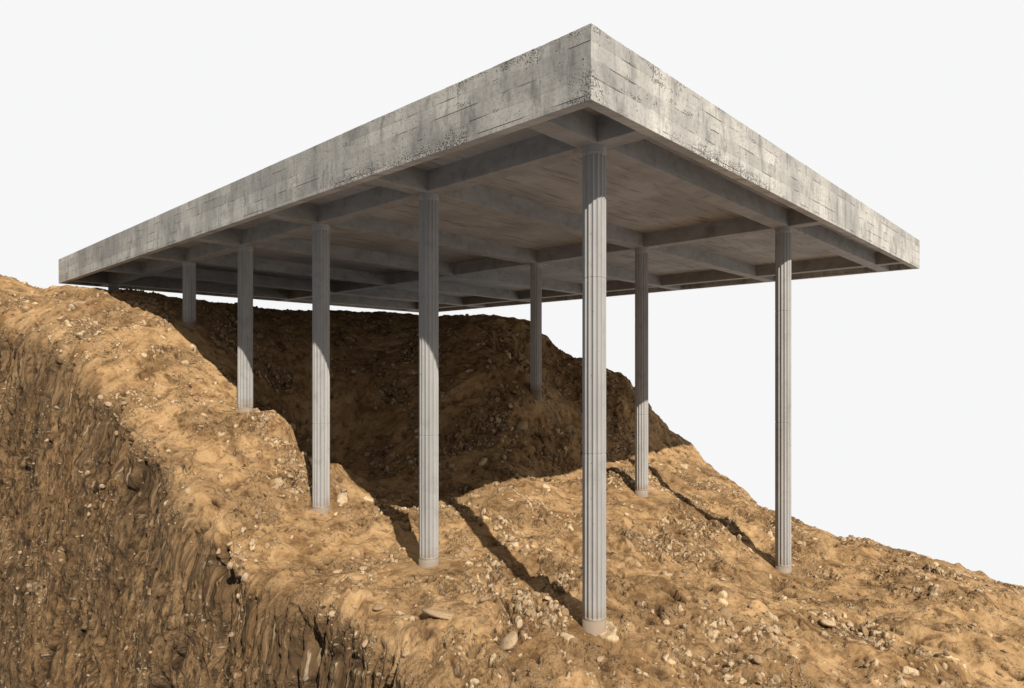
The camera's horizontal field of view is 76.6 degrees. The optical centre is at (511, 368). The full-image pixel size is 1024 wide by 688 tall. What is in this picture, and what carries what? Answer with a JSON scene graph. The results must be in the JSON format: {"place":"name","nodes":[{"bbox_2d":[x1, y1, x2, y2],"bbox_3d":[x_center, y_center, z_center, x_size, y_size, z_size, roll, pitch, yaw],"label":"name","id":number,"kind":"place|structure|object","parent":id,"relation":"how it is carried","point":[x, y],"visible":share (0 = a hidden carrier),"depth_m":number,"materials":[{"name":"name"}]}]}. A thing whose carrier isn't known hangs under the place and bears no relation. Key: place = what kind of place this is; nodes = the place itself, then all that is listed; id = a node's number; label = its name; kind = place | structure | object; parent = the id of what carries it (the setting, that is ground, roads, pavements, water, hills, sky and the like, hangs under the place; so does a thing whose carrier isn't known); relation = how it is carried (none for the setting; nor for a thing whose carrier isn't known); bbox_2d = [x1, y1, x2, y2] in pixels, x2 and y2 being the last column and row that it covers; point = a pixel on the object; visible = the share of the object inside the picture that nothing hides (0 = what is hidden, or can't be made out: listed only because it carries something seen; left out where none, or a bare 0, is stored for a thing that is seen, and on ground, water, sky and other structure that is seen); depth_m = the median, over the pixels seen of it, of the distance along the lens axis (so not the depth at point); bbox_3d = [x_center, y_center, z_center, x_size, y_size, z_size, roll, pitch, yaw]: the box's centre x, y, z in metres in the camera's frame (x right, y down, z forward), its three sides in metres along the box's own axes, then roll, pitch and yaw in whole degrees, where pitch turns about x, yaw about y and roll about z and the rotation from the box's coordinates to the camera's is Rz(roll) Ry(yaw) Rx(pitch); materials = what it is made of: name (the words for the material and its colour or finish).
{"place":"outdoors","nodes":[
{"label":"outdoors","id":0,"kind":"place"},
{"bbox_2d":[0,274,1023,687],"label":"hillside","id":1,"kind":"structure","parent":0,"point":[168,592],"depth_m":16.42,"materials":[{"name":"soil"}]},
{"bbox_2d":[105,401,111,406],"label":"stone","id":2,"kind":"object","parent":1,"relation":"on","point":[108,404],"visible":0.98,"depth_m":18.22,"materials":[{"name":"beige stone"}]},
{"bbox_2d":[227,562,232,569],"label":"stone","id":3,"kind":"object","parent":1,"relation":"on","point":[229,565],"visible":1,"depth_m":13.29,"materials":[{"name":"beige stone"}]},
{"bbox_2d":[234,549,241,554],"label":"stone","id":4,"kind":"object","parent":1,"relation":"on","point":[238,551],"visible":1,"depth_m":13.43,"materials":[{"name":"beige stone"}]},
{"bbox_2d":[237,570,243,576],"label":"stone","id":5,"kind":"object","parent":1,"relation":"on","point":[239,574],"visible":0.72,"depth_m":13.01,"materials":[{"name":"beige stone"}]},
{"bbox_2d":[241,572,248,581],"bbox_3d":[-5.274,4.133,12.849,0.148,0.194,0.117,27,-20,-32],"label":"stone","id":6,"kind":"object","parent":1,"relation":"on","point":[245,576],"visible":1,"depth_m":12.81,"materials":[{"name":"beige stone"}]},
{"bbox_2d":[264,542,269,549],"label":"stone","id":7,"kind":"object","parent":1,"relation":"on","point":[266,545],"visible":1,"depth_m":13.70,"materials":[{"name":"beige stone"}]},
{"bbox_2d":[275,502,280,508],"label":"stone","id":8,"kind":"object","parent":1,"relation":"on","point":[278,505],"visible":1,"depth_m":15.34,"materials":[{"name":"beige stone"}]},
{"bbox_2d":[274,478,283,485],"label":"stone","id":9,"kind":"object","parent":1,"relation":"on","point":[280,481],"visible":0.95,"depth_m":16.11,"materials":[{"name":"beige stone"}]},
{"bbox_2d":[329,611,334,617],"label":"stone","id":10,"kind":"object","parent":1,"relation":"on","point":[331,614],"visible":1,"depth_m":11.20,"materials":[{"name":"beige stone"}]},
{"bbox_2d":[362,639,367,647],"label":"stone","id":11,"kind":"object","parent":1,"relation":"on","point":[364,643],"visible":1,"depth_m":10.49,"materials":[{"name":"beige stone"}]},
{"bbox_2d":[373,603,385,610],"bbox_3d":[-2.255,4.042,11.018,0.192,0.091,0.254,3,6,32],"label":"stone","id":12,"kind":"object","parent":1,"relation":"on","point":[377,606],"visible":1,"depth_m":10.96,"materials":[{"name":"beige stone"}]},
{"bbox_2d":[402,648,409,656],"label":"stone","id":13,"kind":"object","parent":1,"relation":"on","point":[406,652],"visible":1,"depth_m":9.68,"materials":[{"name":"beige stone"}]},
{"bbox_2d":[422,608,454,619],"bbox_3d":[-1.148,4.005,10.591,0.668,0.151,0.534,11,-15,5],"label":"stone","id":14,"kind":"object","parent":1,"relation":"on","point":[441,614],"visible":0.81,"depth_m":10.39,"materials":[{"name":"beige stone"}]},
{"bbox_2d":[461,546,469,552],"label":"stone","id":15,"kind":"object","parent":1,"relation":"on","point":[465,549],"visible":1,"depth_m":14.03,"materials":[{"name":"beige stone"}]},
{"bbox_2d":[476,616,484,621],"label":"stone","id":16,"kind":"object","parent":1,"relation":"on","point":[479,618],"visible":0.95,"depth_m":10.42,"materials":[{"name":"beige stone"}]},
{"bbox_2d":[479,596,489,601],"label":"stone","id":17,"kind":"object","parent":1,"relation":"on","point":[483,598],"visible":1,"depth_m":11.08,"materials":[{"name":"beige stone"}]},
{"bbox_2d":[59,23,919,635],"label":"concrete pavilion","id":18,"kind":"structure","parent":1,"relation":"on","point":[591,165],"depth_m":15.38,"materials":[{"name":"grey concrete"}]},
{"bbox_2d":[500,631,517,650],"bbox_3d":[-0.045,4.139,9.832,0.338,0.170,0.384,-34,7,32],"label":"stone","id":19,"kind":"object","parent":1,"relation":"on","point":[508,642],"visible":0.92,"depth_m":9.74,"materials":[{"name":"beige stone"}]},
{"bbox_2d":[517,421,527,429],"bbox_3d":[0.350,1.833,20.815,0.417,0.319,0.188,-13,-13,-41],"label":"stone","id":20,"kind":"object","parent":1,"relation":"on","point":[522,425],"visible":1,"depth_m":20.75,"materials":[{"name":"brown stone"}]},
{"bbox_2d":[521,599,527,604],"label":"stone","id":21,"kind":"object","parent":1,"relation":"on","point":[525,601],"visible":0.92,"depth_m":10.87,"materials":[{"name":"beige stone"}]},
{"bbox_2d":[525,609,529,616],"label":"stone","id":22,"kind":"object","parent":1,"relation":"on","point":[527,612],"visible":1,"depth_m":10.52,"materials":[{"name":"beige stone"}]},
{"bbox_2d":[541,619,549,626],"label":"stone","id":23,"kind":"object","parent":1,"relation":"on","point":[545,622],"visible":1,"depth_m":10.29,"materials":[{"name":"beige stone"}]},
{"bbox_2d":[561,608,569,615],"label":"stone","id":24,"kind":"object","parent":1,"relation":"on","point":[565,611],"visible":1,"depth_m":10.74,"materials":[{"name":"beige stone"}]},
{"bbox_2d":[597,656,603,661],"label":"stone","id":25,"kind":"object","parent":1,"relation":"on","point":[600,658],"visible":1,"depth_m":9.63,"materials":[{"name":"beige stone"}]},
{"bbox_2d":[678,673,684,678],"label":"stone","id":26,"kind":"object","parent":1,"relation":"on","point":[681,675],"visible":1,"depth_m":9.48,"materials":[{"name":"beige stone"}]},
{"bbox_2d":[719,607,731,619],"bbox_3d":[3.722,4.333,11.344,0.247,0.137,0.358,-7,32,33],"label":"stone","id":27,"kind":"object","parent":1,"relation":"on","point":[727,611],"visible":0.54,"depth_m":11.35,"materials":[{"name":"beige stone"}]},
{"bbox_2d":[726,619,733,625],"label":"stone","id":28,"kind":"object","parent":1,"relation":"on","point":[729,622],"visible":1,"depth_m":11.04,"materials":[{"name":"beige stone"}]},
{"bbox_2d":[731,633,737,638],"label":"stone","id":29,"kind":"object","parent":1,"relation":"on","point":[734,636],"visible":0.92,"depth_m":10.74,"materials":[{"name":"beige stone"}]},
{"bbox_2d":[753,655,761,663],"bbox_3d":[3.736,4.421,9.862,0.129,0.087,0.147,-28,50,-24],"label":"stone","id":30,"kind":"object","parent":1,"relation":"on","point":[757,659],"visible":1,"depth_m":9.84,"materials":[{"name":"beige stone"}]},
{"bbox_2d":[763,626,773,632],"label":"stone","id":31,"kind":"object","parent":1,"relation":"on","point":[770,629],"visible":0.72,"depth_m":11.11,"materials":[{"name":"beige stone"}]},
{"bbox_2d":[819,619,835,626],"bbox_3d":[5.925,4.772,12.184,0.294,0.118,0.350,4,-13,43],"label":"stone","id":32,"kind":"object","parent":1,"relation":"on","point":[826,622],"visible":1,"depth_m":12.09,"materials":[{"name":"beige stone"}]},
{"bbox_2d":[846,621,853,626],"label":"stone","id":33,"kind":"object","parent":1,"relation":"on","point":[849,624],"visible":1,"depth_m":12.63,"materials":[{"name":"beige stone"}]},
{"bbox_2d":[861,626,867,635],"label":"stone","id":34,"kind":"object","parent":1,"relation":"on","point":[864,630],"visible":1,"depth_m":12.37,"materials":[{"name":"beige stone"}]},
{"bbox_2d":[904,585,911,589],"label":"stone","id":35,"kind":"object","parent":1,"relation":"on","point":[908,587],"visible":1,"depth_m":14.35,"materials":[{"name":"beige stone"}]},
{"bbox_2d":[943,650,950,655],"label":"stone","id":36,"kind":"object","parent":1,"relation":"on","point":[946,653],"visible":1,"depth_m":11.03,"materials":[{"name":"beige stone"}]},
{"bbox_2d":[0,0,1023,585],"label":"sky","id":37,"kind":"structure","parent":0,"point":[907,386],"materials":[{"name":"white"}]}
]}

